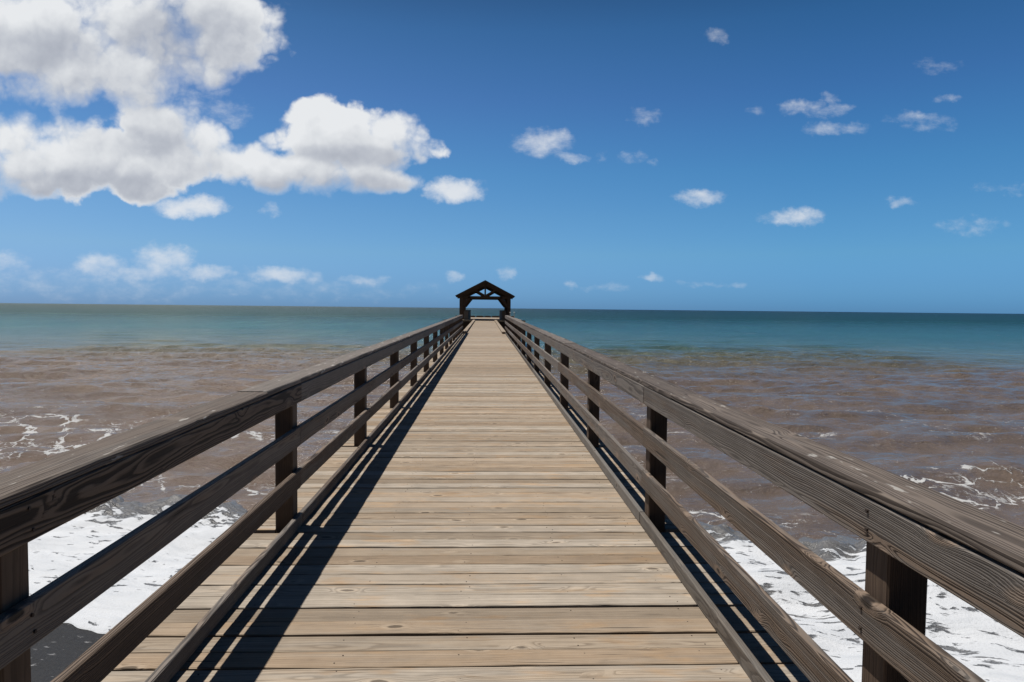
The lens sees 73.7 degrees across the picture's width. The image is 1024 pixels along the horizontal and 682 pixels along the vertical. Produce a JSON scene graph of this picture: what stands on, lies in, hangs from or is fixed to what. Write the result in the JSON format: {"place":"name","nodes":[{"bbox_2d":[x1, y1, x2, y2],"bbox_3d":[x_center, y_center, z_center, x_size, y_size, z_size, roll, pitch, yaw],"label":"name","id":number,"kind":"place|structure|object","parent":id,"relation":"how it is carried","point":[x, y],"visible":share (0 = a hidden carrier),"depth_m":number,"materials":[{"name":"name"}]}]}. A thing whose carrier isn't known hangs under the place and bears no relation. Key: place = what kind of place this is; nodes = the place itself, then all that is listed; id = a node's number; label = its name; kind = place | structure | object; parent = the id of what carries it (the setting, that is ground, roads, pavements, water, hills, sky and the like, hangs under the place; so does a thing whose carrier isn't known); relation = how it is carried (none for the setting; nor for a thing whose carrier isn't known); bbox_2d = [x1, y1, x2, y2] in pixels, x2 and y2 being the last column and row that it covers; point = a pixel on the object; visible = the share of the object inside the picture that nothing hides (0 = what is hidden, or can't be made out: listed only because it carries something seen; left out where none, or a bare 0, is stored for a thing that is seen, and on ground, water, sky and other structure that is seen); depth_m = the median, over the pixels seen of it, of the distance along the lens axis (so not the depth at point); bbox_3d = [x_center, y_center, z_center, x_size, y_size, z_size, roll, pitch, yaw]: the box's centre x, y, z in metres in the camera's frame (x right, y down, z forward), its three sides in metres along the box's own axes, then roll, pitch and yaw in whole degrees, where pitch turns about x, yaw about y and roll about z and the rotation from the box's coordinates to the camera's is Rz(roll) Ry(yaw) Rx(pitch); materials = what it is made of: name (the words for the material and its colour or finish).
{"place":"outdoors","nodes":[
{"label":"outdoors","id":0,"kind":"place"},
{"bbox_2d":[30,623,104,681],"bbox_3d":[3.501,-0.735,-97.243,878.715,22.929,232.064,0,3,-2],"label":"beach","id":1,"kind":"structure","parent":0,"point":[58,650],"depth_m":8.95,"materials":[{"name":"grey sand"}]},
{"bbox_2d":[0,303,1023,539],"bbox_3d":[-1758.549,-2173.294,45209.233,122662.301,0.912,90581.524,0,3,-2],"label":"sea","id":2,"kind":"structure","parent":0,"point":[934,401],"depth_m":44.36,"materials":[{"name":"liquid"}]},
{"bbox_2d":[101,320,809,681],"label":"pier","id":3,"kind":"structure","parent":2,"relation":"in","point":[471,518],"depth_m":4.00,"materials":[{"name":"brown wood"}]},
{"bbox_2d":[0,315,462,681],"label":"pier railing","id":4,"kind":"object","parent":3,"relation":"on","point":[40,498],"visible":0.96,"depth_m":2.87,"materials":[{"name":"brown wood"}]},
{"bbox_2d":[505,315,1023,681],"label":"pier railing","id":5,"kind":"object","parent":3,"relation":"on","point":[915,536],"visible":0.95,"depth_m":2.41,"materials":[{"name":"brown wood"}]},
{"bbox_2d":[444,316,524,333],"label":"end platform","id":6,"kind":"structure","parent":2,"relation":"in","point":[465,323],"depth_m":74.15,"materials":[{"name":"brown wood"}]},
{"bbox_2d":[464,310,470,319],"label":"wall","id":7,"kind":"structure","parent":6,"relation":"on","point":[467,314],"depth_m":73.25,"materials":[{"name":"brown wood"}]},
{"bbox_2d":[455,280,514,319],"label":"pavilion","id":8,"kind":"structure","parent":6,"relation":"on","point":[504,298],"depth_m":73.47,"materials":[{"name":"brown wood"}]},
{"bbox_2d":[499,310,505,319],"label":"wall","id":9,"kind":"structure","parent":6,"relation":"on","point":[502,314],"depth_m":73.42,"materials":[{"name":"brown wood"}]},
{"bbox_2d":[28,494,1023,681],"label":"surf foam","id":10,"kind":"object","parent":2,"relation":"on","point":[985,647],"visible":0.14,"depth_m":11.18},
{"bbox_2d":[0,0,1023,313],"label":"sky","id":11,"kind":"structure","parent":0,"point":[712,155],"materials":[{"name":"blue"}]}
]}

